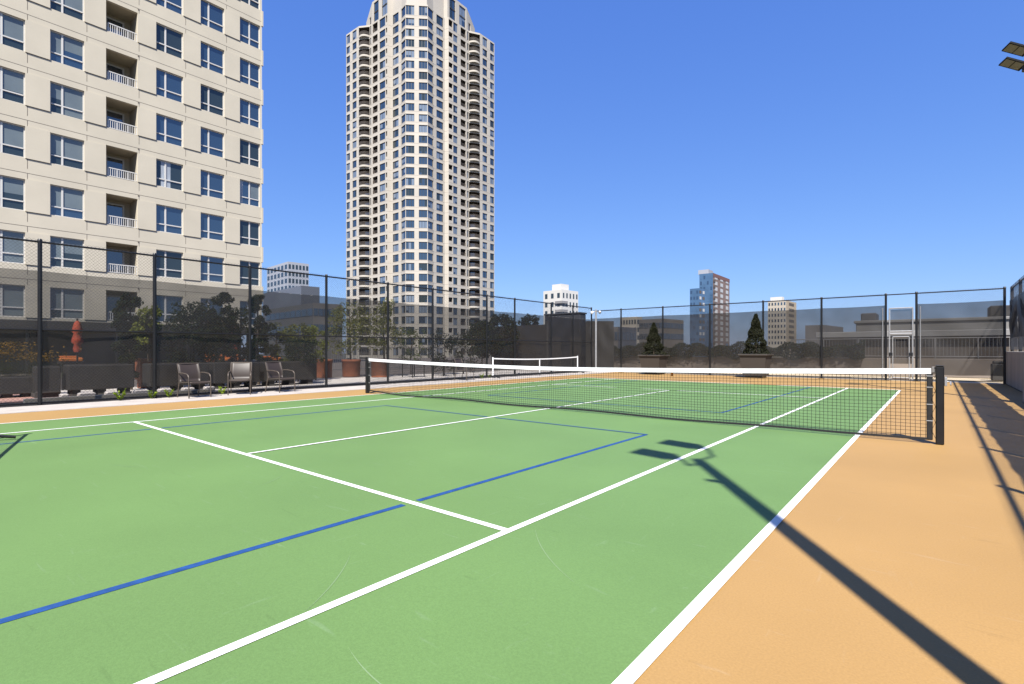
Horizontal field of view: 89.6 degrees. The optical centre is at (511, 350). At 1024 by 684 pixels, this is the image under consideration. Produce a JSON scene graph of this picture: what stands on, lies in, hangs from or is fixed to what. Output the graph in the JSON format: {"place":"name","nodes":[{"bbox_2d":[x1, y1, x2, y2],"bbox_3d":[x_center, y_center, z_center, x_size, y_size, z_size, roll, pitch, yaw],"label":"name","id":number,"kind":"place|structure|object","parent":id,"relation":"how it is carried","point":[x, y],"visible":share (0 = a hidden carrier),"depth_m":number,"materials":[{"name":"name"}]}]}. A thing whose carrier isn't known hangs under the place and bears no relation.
{"place":"outdoors","nodes":[
{"label":"outdoors","id":0,"kind":"place"},
{"bbox_2d":[0,394,47,403],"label":"brick path","id":1,"kind":"structure","parent":0,"point":[15,398],"depth_m":13.00,"materials":[{"name":"brick"}]},
{"bbox_2d":[0,392,32,397],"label":"planter box","id":2,"kind":"object","parent":1,"relation":"on","point":[11,395],"visible":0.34,"depth_m":13.55,"materials":[{"name":"concrete"}]},
{"bbox_2d":[31,391,61,397],"bbox_3d":[-12.438,0.835,13.773,0.700,0.822,0.542,0,0,40],"label":"planter box","id":3,"kind":"object","parent":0,"point":[47,393],"visible":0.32,"depth_m":13.59,"materials":[{"name":"concrete"}]},
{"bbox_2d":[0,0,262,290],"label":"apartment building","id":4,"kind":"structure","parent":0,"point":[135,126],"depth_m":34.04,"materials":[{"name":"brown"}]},
{"bbox_2d":[0,230,24,263],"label":"window","id":5,"kind":"structure","parent":4,"relation":"in","point":[5,233],"depth_m":29.32,"materials":[{"name":"grey"}]},
{"bbox_2d":[0,175,24,210],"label":"window","id":6,"kind":"structure","parent":4,"relation":"in","point":[12,190],"depth_m":29.32,"materials":[{"name":"blue glass"}]},
{"bbox_2d":[0,121,24,157],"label":"window","id":7,"kind":"structure","parent":4,"relation":"in","point":[12,136],"depth_m":29.32,"materials":[{"name":"grey"}]},
{"bbox_2d":[0,66,24,104],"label":"window","id":8,"kind":"structure","parent":4,"relation":"in","point":[12,83],"depth_m":29.32,"materials":[{"name":"grey"}]},
{"bbox_2d":[0,12,24,50],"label":"window","id":9,"kind":"structure","parent":4,"relation":"in","point":[12,29],"depth_m":29.32,"materials":[{"name":"grey"}]},
{"bbox_2d":[50,236,83,269],"bbox_3d":[-26.886,-5.854,31.148,0.110,1.820,1.590,0,0,40],"label":"window","id":10,"kind":"structure","parent":4,"relation":"in","point":[54,239],"depth_m":31.14,"materials":[{"name":"blue glass"}]},
{"bbox_2d":[50,184,83,219],"bbox_3d":[-26.886,-8.904,31.148,0.110,1.820,1.590,0,0,40],"label":"window","id":11,"kind":"structure","parent":4,"relation":"in","point":[64,201],"depth_m":31.14,"materials":[{"name":"blue glass"}]},
{"bbox_2d":[50,133,83,169],"bbox_3d":[-26.886,-11.954,31.148,0.110,1.820,1.590,0,0,40],"label":"window","id":12,"kind":"structure","parent":4,"relation":"in","point":[64,151],"depth_m":31.13,"materials":[{"name":"blue glass"}]},
{"bbox_2d":[50,81,83,119],"bbox_3d":[-26.886,-15.004,31.148,0.110,1.820,1.590,0,0,40],"label":"window","id":13,"kind":"structure","parent":4,"relation":"in","point":[64,100],"depth_m":31.13,"materials":[{"name":"blue glass"}]},
{"bbox_2d":[50,30,83,70],"bbox_3d":[-26.886,-18.054,31.148,0.110,1.820,1.590,0,0,40],"label":"window","id":14,"kind":"structure","parent":4,"relation":"in","point":[64,49],"depth_m":31.14,"materials":[{"name":"blue glass"}]},
{"bbox_2d":[50,0,83,20],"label":"window","id":15,"kind":"structure","parent":4,"relation":"in","point":[74,8],"depth_m":31.28,"materials":[{"name":"grey"}]},
{"bbox_2d":[106,249,123,273],"bbox_3d":[-26.333,-5.779,34.181,0.060,1.770,1.030,0,0,40],"label":"balcony door","id":16,"kind":"structure","parent":4,"relation":"in","point":[110,255],"depth_m":34.17,"materials":[{"name":"blue glass"}]},
{"bbox_2d":[106,202,123,226],"bbox_3d":[-26.333,-8.829,34.181,0.060,1.770,1.030,0,0,40],"label":"balcony door","id":17,"kind":"structure","parent":4,"relation":"in","point":[112,209],"depth_m":34.17,"materials":[{"name":"blue glass"}]},
{"bbox_2d":[106,156,123,178],"bbox_3d":[-26.333,-11.879,34.181,0.060,1.770,1.030,0,0,40],"label":"balcony door","id":18,"kind":"structure","parent":4,"relation":"in","point":[112,162],"depth_m":34.17,"materials":[{"name":"blue glass"}]},
{"bbox_2d":[106,109,123,130],"bbox_3d":[-26.333,-14.929,34.181,0.060,1.770,1.030,0,0,40],"label":"balcony door","id":19,"kind":"structure","parent":4,"relation":"in","point":[110,114],"depth_m":34.17,"materials":[{"name":"blue glass"}]},
{"bbox_2d":[106,63,123,82],"bbox_3d":[-26.333,-17.979,34.181,0.060,1.770,1.030,0,0,40],"label":"balcony door","id":20,"kind":"structure","parent":4,"relation":"in","point":[109,67],"depth_m":34.17,"materials":[{"name":"grey glass"}]},
{"bbox_2d":[106,16,123,35],"bbox_3d":[-26.333,-21.029,34.181,0.060,1.770,1.030,0,0,40],"label":"balcony door","id":21,"kind":"structure","parent":4,"relation":"in","point":[108,19],"depth_m":34.17,"materials":[{"name":"grey glass"}]},
{"bbox_2d":[156,250,182,278],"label":"window","id":22,"kind":"structure","parent":4,"relation":"in","point":[177,264],"depth_m":35.31,"materials":[{"name":"blue glass"}]},
{"bbox_2d":[156,204,182,234],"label":"window","id":23,"kind":"structure","parent":4,"relation":"in","point":[168,219],"depth_m":35.31,"materials":[{"name":"blue glass"}]},
{"bbox_2d":[156,159,182,190],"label":"window","id":24,"kind":"structure","parent":4,"relation":"in","point":[168,174],"depth_m":35.31,"materials":[{"name":"blue glass"}]},
{"bbox_2d":[156,114,182,146],"bbox_3d":[-23.469,-15.004,35.284,0.110,1.820,1.620,0,0,40],"label":"window","id":25,"kind":"structure","parent":4,"relation":"in","point":[169,130],"depth_m":35.31,"materials":[{"name":"blue glass"}]},
{"bbox_2d":[156,68,182,102],"bbox_3d":[-23.469,-18.054,35.284,0.110,1.820,1.620,0,0,40],"label":"window","id":26,"kind":"structure","parent":4,"relation":"in","point":[168,85],"depth_m":35.31,"materials":[{"name":"blue glass"}]},
{"bbox_2d":[156,23,182,58],"bbox_3d":[-23.469,-21.104,35.284,0.110,1.820,1.620,0,0,40],"label":"window","id":27,"kind":"structure","parent":4,"relation":"in","point":[169,41],"depth_m":35.31,"materials":[{"name":"blue glass"}]},
{"bbox_2d":[156,0,182,14],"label":"window","id":28,"kind":"structure","parent":4,"relation":"in","point":[174,5],"depth_m":35.49,"materials":[{"name":"blue glass"}]},
{"bbox_2d":[201,255,223,282],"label":"window","id":29,"kind":"structure","parent":4,"relation":"in","point":[214,268],"depth_m":37.40,"materials":[{"name":"blue glass"}]},
{"bbox_2d":[201,213,223,240],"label":"window","id":30,"kind":"structure","parent":4,"relation":"in","point":[212,226],"depth_m":37.40,"materials":[{"name":"blue glass"}]},
{"bbox_2d":[201,170,223,199],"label":"window","id":31,"kind":"structure","parent":4,"relation":"in","point":[212,184],"depth_m":37.40,"materials":[{"name":"blue glass"}]},
{"bbox_2d":[201,127,223,157],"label":"window","id":32,"kind":"structure","parent":4,"relation":"in","point":[212,142],"depth_m":37.40,"materials":[{"name":"blue glass"}]},
{"bbox_2d":[201,84,223,115],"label":"window","id":33,"kind":"structure","parent":4,"relation":"in","point":[212,100],"depth_m":37.40,"materials":[{"name":"blue glass"}]},
{"bbox_2d":[201,42,223,74],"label":"window","id":34,"kind":"structure","parent":4,"relation":"in","point":[212,58],"depth_m":37.40,"materials":[{"name":"blue glass"}]},
{"bbox_2d":[201,0,223,32],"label":"window","id":35,"kind":"structure","parent":4,"relation":"in","point":[212,16],"depth_m":37.40,"materials":[{"name":"blue glass"}]},
{"bbox_2d":[240,260,258,285],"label":"window","id":36,"kind":"structure","parent":4,"relation":"in","point":[244,263],"depth_m":39.30,"materials":[{"name":"blue glass"}]},
{"bbox_2d":[240,220,258,246],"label":"window","id":37,"kind":"structure","parent":4,"relation":"in","point":[249,231],"depth_m":39.36,"materials":[{"name":"blue glass"}]},
{"bbox_2d":[240,179,258,206],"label":"window","id":38,"kind":"structure","parent":4,"relation":"in","point":[249,191],"depth_m":39.36,"materials":[{"name":"blue glass"}]},
{"bbox_2d":[240,139,258,166],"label":"window","id":39,"kind":"structure","parent":4,"relation":"in","point":[249,151],"depth_m":39.36,"materials":[{"name":"blue glass"}]},
{"bbox_2d":[240,99,258,127],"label":"window","id":40,"kind":"structure","parent":4,"relation":"in","point":[249,111],"depth_m":39.36,"materials":[{"name":"blue glass"}]},
{"bbox_2d":[240,58,258,87],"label":"window","id":41,"kind":"structure","parent":4,"relation":"in","point":[249,72],"depth_m":39.36,"materials":[{"name":"blue glass"}]},
{"bbox_2d":[240,18,258,48],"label":"window","id":42,"kind":"structure","parent":4,"relation":"in","point":[249,32],"depth_m":39.36,"materials":[{"name":"blue glass"}]},
{"bbox_2d":[241,0,258,8],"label":"window","id":43,"kind":"structure","parent":4,"relation":"in","point":[255,3],"depth_m":39.64,"materials":[{"name":"blue"}]},
{"bbox_2d":[267,262,308,291],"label":"office tower","id":44,"kind":"structure","parent":0,"point":[296,267],"depth_m":244.84,"materials":[{"name":"grey concrete"}]},
{"bbox_2d":[274,286,319,295],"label":"slate block","id":45,"kind":"structure","parent":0,"point":[304,289],"depth_m":152.38,"materials":[{"name":"concrete"}]},
{"bbox_2d":[61,370,557,392],"bbox_3d":[-5.885,1.262,23.196,4.600,0.028,22.000,0,0,40],"label":"patio strip","id":46,"kind":"object","parent":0,"point":[343,380],"visible":0.29,"depth_m":21.20,"materials":[{"name":"grey concrete"}]},
{"bbox_2d":[209,382,256,388],"bbox_3d":[-9.316,0.820,17.238,0.700,0.852,1.438,0,0,40],"label":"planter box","id":47,"kind":"object","parent":46,"relation":"on","point":[234,385],"visible":0.15,"depth_m":17.06,"materials":[{"name":"concrete"}]},
{"bbox_2d":[262,380,312,385],"bbox_3d":[-8.122,0.825,18.682,0.700,0.842,1.879,0,0,40],"label":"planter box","id":48,"kind":"object","parent":46,"relation":"on","point":[292,382],"visible":0.19,"depth_m":18.52,"materials":[{"name":"concrete"}]},
{"bbox_2d":[346,0,493,310],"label":"apartment tower","id":49,"kind":"structure","parent":0,"point":[419,143],"depth_m":146.92,"materials":[{"name":"concrete"}]},
{"bbox_2d":[406,167,413,174],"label":"bay window","id":50,"kind":"structure","parent":49,"relation":"in","point":[409,170],"depth_m":140.54,"materials":[{"name":"blue glass"}]},
{"bbox_2d":[406,156,413,163],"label":"bay window","id":51,"kind":"structure","parent":49,"relation":"in","point":[409,160],"depth_m":140.54,"materials":[{"name":"blue glass"}]},
{"bbox_2d":[406,188,413,195],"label":"bay window","id":52,"kind":"structure","parent":49,"relation":"in","point":[409,192],"depth_m":140.54,"materials":[{"name":"blue glass"}]},
{"bbox_2d":[406,199,413,206],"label":"bay window","id":53,"kind":"structure","parent":49,"relation":"in","point":[409,202],"depth_m":140.54,"materials":[{"name":"blue glass"}]},
{"bbox_2d":[406,135,413,142],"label":"bay window","id":54,"kind":"structure","parent":49,"relation":"in","point":[409,138],"depth_m":140.54,"materials":[{"name":"blue glass"}]},
{"bbox_2d":[406,220,413,227],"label":"bay window","id":55,"kind":"structure","parent":49,"relation":"in","point":[409,223],"depth_m":140.54,"materials":[{"name":"blue glass"}]},
{"bbox_2d":[406,103,413,110],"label":"bay window","id":56,"kind":"structure","parent":49,"relation":"in","point":[409,106],"depth_m":140.54,"materials":[{"name":"blue glass"}]},
{"bbox_2d":[402,5,432,302],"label":"bay window","id":57,"kind":"structure","parent":49,"relation":"in","point":[409,9],"depth_m":140.89,"materials":[{"name":"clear glass"}]},
{"bbox_2d":[347,0,493,310],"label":"window","id":58,"kind":"structure","parent":49,"relation":"in","point":[439,269],"depth_m":147.83,"materials":[{"name":"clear glass"}]},
{"bbox_2d":[419,178,426,185],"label":"bay window","id":59,"kind":"structure","parent":49,"relation":"in","point":[422,181],"depth_m":140.89,"materials":[{"name":"blue glass"}]},
{"bbox_2d":[419,146,426,153],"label":"bay window","id":60,"kind":"structure","parent":49,"relation":"in","point":[422,149],"depth_m":140.89,"materials":[{"name":"blue glass"}]},
{"bbox_2d":[419,199,426,206],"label":"bay window","id":61,"kind":"structure","parent":49,"relation":"in","point":[422,203],"depth_m":140.89,"materials":[{"name":"blue glass"}]},
{"bbox_2d":[419,125,426,132],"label":"bay window","id":62,"kind":"structure","parent":49,"relation":"in","point":[422,128],"depth_m":140.89,"materials":[{"name":"blue glass"}]},
{"bbox_2d":[419,114,426,121],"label":"bay window","id":63,"kind":"structure","parent":49,"relation":"in","point":[422,118],"depth_m":140.89,"materials":[{"name":"blue glass"}]},
{"bbox_2d":[419,231,426,238],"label":"bay window","id":64,"kind":"structure","parent":49,"relation":"in","point":[422,234],"depth_m":140.89,"materials":[{"name":"blue glass"}]},
{"bbox_2d":[419,93,426,100],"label":"bay window","id":65,"kind":"structure","parent":49,"relation":"in","point":[422,96],"depth_m":140.89,"materials":[{"name":"blue glass"}]},
{"bbox_2d":[0,372,1023,683],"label":"court surround","id":66,"kind":"object","parent":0,"point":[882,560],"visible":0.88,"depth_m":3.01,"materials":[{"name":"orange paint"}]},
{"bbox_2d":[0,378,897,683],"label":"court","id":67,"kind":"object","parent":66,"relation":"on","point":[642,562],"visible":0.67,"depth_m":3.62,"materials":[{"name":"green paint"}]},
{"bbox_2d":[0,380,809,623],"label":"pickleball line","id":68,"kind":"object","parent":67,"relation":"on","point":[58,604],"visible":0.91,"depth_m":3.48,"materials":[{"name":"blue paint"}]},
{"bbox_2d":[117,439,714,683],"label":"court scuff","id":69,"kind":"object","parent":67,"relation":"on","point":[345,565],"visible":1,"depth_m":2.81,"materials":[{"name":"green paint"}]},
{"bbox_2d":[0,378,899,683],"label":"court line","id":70,"kind":"object","parent":67,"relation":"on","point":[636,668],"visible":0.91,"depth_m":3.04,"materials":[{"name":"white paint"}]},
{"bbox_2d":[365,357,951,444],"bbox_3d":[0.748,0.729,10.914,13.024,1.054,0.140,0,0,40],"label":"tennis net","id":71,"kind":"object","parent":67,"relation":"on","point":[941,381],"visible":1,"depth_m":8.53,"materials":[{"name":"black fabric"}]},
{"bbox_2d":[638,355,669,373],"bbox_3d":[7.421,0.751,27.000,1.240,1.009,1.240,0,0,40],"label":"planter box","id":72,"kind":"object","parent":66,"relation":"on","point":[653,361],"visible":0.86,"depth_m":26.61,"materials":[{"name":"brown concrete"}]},
{"bbox_2d":[641,322,666,354],"bbox_3d":[7.403,-0.519,27.000,1.369,1.911,1.351,0,0,40],"label":"conical shrub","id":73,"kind":"object","parent":72,"relation":"in","point":[653,334],"visible":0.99,"depth_m":26.82,"materials":[{"name":"green plant"}]},
{"bbox_2d":[738,354,773,377],"bbox_3d":[11.159,0.716,23.600,1.240,1.081,1.240,0,0,40],"label":"planter box","id":74,"kind":"object","parent":66,"relation":"on","point":[755,360],"visible":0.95,"depth_m":23.21,"materials":[{"name":"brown concrete"}]},
{"bbox_2d":[742,313,770,353],"bbox_3d":[11.179,-0.668,23.591,1.256,2.067,1.239,0,0,40],"label":"conical shrub","id":75,"kind":"object","parent":74,"relation":"in","point":[755,333],"visible":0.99,"depth_m":23.43,"materials":[{"name":"green plant"}]},
{"bbox_2d":[591,286,1005,383],"bbox_3d":[11.541,-0.554,24.758,17.781,3.620,0.228,0,0,40],"label":"fence","id":76,"kind":"object","parent":66,"relation":"on","point":[968,338],"visible":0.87,"depth_m":22.93,"materials":[{"name":"black metal"}]},
{"bbox_2d":[882,306,920,379],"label":"gate","id":77,"kind":"structure","parent":76,"relation":"attached to","point":[901,349],"depth_m":21.15,"materials":[{"name":"black metal"}]},
{"bbox_2d":[998,41,1023,401],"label":"light pole","id":78,"kind":"object","parent":66,"relation":"on","point":[1011,47],"visible":1,"depth_m":12.40,"materials":[{"name":"metal"}]},
{"bbox_2d":[543,284,577,315],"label":"apartment block","id":79,"kind":"structure","parent":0,"point":[563,294],"depth_m":193.52,"materials":[{"name":"grey"}]},
{"bbox_2d":[262,0,1023,319],"label":"sky","id":80,"kind":"structure","parent":0,"point":[788,149],"materials":[{"name":"blue"}]},
{"bbox_2d":[690,288,704,314],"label":"glass tower","id":81,"kind":"structure","parent":0,"point":[697,295],"depth_m":287.10,"materials":[{"name":"blue glass"}]},
{"bbox_2d":[698,269,729,313],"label":"glass tower","id":82,"kind":"structure","parent":0,"point":[714,286],"depth_m":304.46,"materials":[{"name":"blue glass"}]},
{"bbox_2d":[768,297,795,310],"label":"office tower","id":83,"kind":"structure","parent":0,"point":[782,305],"depth_m":334.88,"materials":[{"name":"beige"}]},
{"bbox_2d":[600,371,1006,384],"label":"terrace floor","id":84,"kind":"structure","parent":0,"point":[967,379],"depth_m":23.76,"materials":[{"name":"beige concrete"}]},
{"bbox_2d":[887,305,1023,357],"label":"service building","id":85,"kind":"structure","parent":0,"point":[1007,325],"depth_m":27.93,"materials":[{"name":"grey concrete"}]},
{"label":"podium deck","id":86,"kind":"structure","parent":0,"visible":0},
{"bbox_2d":[0,371,589,407],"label":"soil strip","id":87,"kind":"object","parent":86,"relation":"on","point":[237,392],"visible":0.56,"depth_m":15.29,"materials":[{"name":"brown soil"}]},
{"bbox_2d":[67,387,131,395],"bbox_3d":[-11.590,0.820,14.485,0.700,0.852,1.458,0,0,40],"label":"planter box","id":88,"kind":"object","parent":87,"relation":"on","point":[121,390],"visible":0.2,"depth_m":14.30,"materials":[{"name":"concrete"}]},
{"bbox_2d":[23,389,208,402],"bbox_3d":[-10.285,1.206,13.749,0.150,0.100,4.006,0,0,40],"label":"edging","id":89,"kind":"object","parent":87,"relation":"on","point":[99,396],"visible":0.69,"depth_m":13.27,"materials":[{"name":"concrete"}]},
{"bbox_2d":[147,384,204,391],"bbox_3d":[-10.379,0.820,15.951,0.700,0.852,1.603,0,0,40],"label":"planter box","id":90,"kind":"object","parent":87,"relation":"on","point":[175,388],"visible":0.13,"depth_m":15.84,"materials":[{"name":"concrete"}]},
{"bbox_2d":[0,234,591,405],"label":"fence","id":91,"kind":"object","parent":87,"relation":"on","point":[61,331],"visible":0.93,"depth_m":14.82,"materials":[{"name":"black metal"}]},
{"bbox_2d":[0,371,610,413],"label":"kerb","id":92,"kind":"structure","parent":86,"relation":"on","point":[26,409],"depth_m":13.55,"materials":[{"name":"concrete"}]},
{"bbox_2d":[177,363,211,398],"bbox_3d":[-8.416,0.797,13.637,0.655,0.900,0.578,0,0,32],"label":"patio chair","id":93,"kind":"object","parent":92,"relation":"on","point":[188,372],"visible":0.98,"depth_m":13.70,"materials":[{"name":"brown"}]},
{"bbox_2d":[227,362,251,394],"bbox_3d":[-7.700,0.797,14.622,0.578,0.900,0.655,0,0,-22],"label":"patio chair","id":94,"kind":"object","parent":92,"relation":"on","point":[241,371],"visible":1,"depth_m":14.81,"materials":[{"name":"brown"}]},
{"bbox_2d":[265,362,294,392],"bbox_3d":[-6.942,0.797,15.420,0.655,0.900,0.578,0,0,26],"label":"patio chair","id":95,"kind":"object","parent":92,"relation":"on","point":[274,370],"visible":0.99,"depth_m":15.48,"materials":[{"name":"brown"}]},
{"bbox_2d":[454,358,473,380],"bbox_3d":[-1.998,0.797,21.405,0.655,0.900,0.578,0,0,28],"label":"patio chair","id":96,"kind":"object","parent":92,"relation":"on","point":[457,360],"visible":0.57,"depth_m":21.47,"materials":[{"name":"brown"}]},
{"bbox_2d":[486,356,583,377],"bbox_3d":[1.367,0.774,25.506,0.847,0.920,7.014,0,0,40],"label":"portable net","id":97,"kind":"object","parent":92,"relation":"on","point":[493,358],"visible":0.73,"depth_m":25.23,"materials":[{"name":"white metal"}]},
{"bbox_2d":[591,309,600,371],"bbox_3d":[4.882,-0.554,29.996,0.700,3.620,0.180,0,0,40],"label":"light pole","id":98,"kind":"object","parent":92,"relation":"on","point":[595,311],"visible":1,"depth_m":29.95,"materials":[{"name":"grey metal"}]},
{"bbox_2d":[544,312,586,318],"bbox_3d":[3.420,-0.554,33.085,2.850,3.620,0.800,0,0,40],"label":"equipment enclosure","id":99,"kind":"object","parent":86,"relation":"on","point":[575,315],"visible":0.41,"depth_m":32.44,"materials":[{"name":"metal"}]},
{"bbox_2d":[615,358,990,378],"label":"planter wall","id":100,"kind":"structure","parent":86,"relation":"on","point":[902,366],"depth_m":24.73,"materials":[{"name":"concrete"}]},
{"bbox_2d":[1006,351,1023,391],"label":"concrete wall","id":101,"kind":"structure","parent":86,"relation":"on","point":[1014,367],"depth_m":16.73,"materials":[{"name":"grey concrete"}]},
{"bbox_2d":[1009,275,1023,350],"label":"fence","id":102,"kind":"object","parent":101,"relation":"on","point":[1016,313],"visible":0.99,"depth_m":17.18,"materials":[{"name":"black metal"}]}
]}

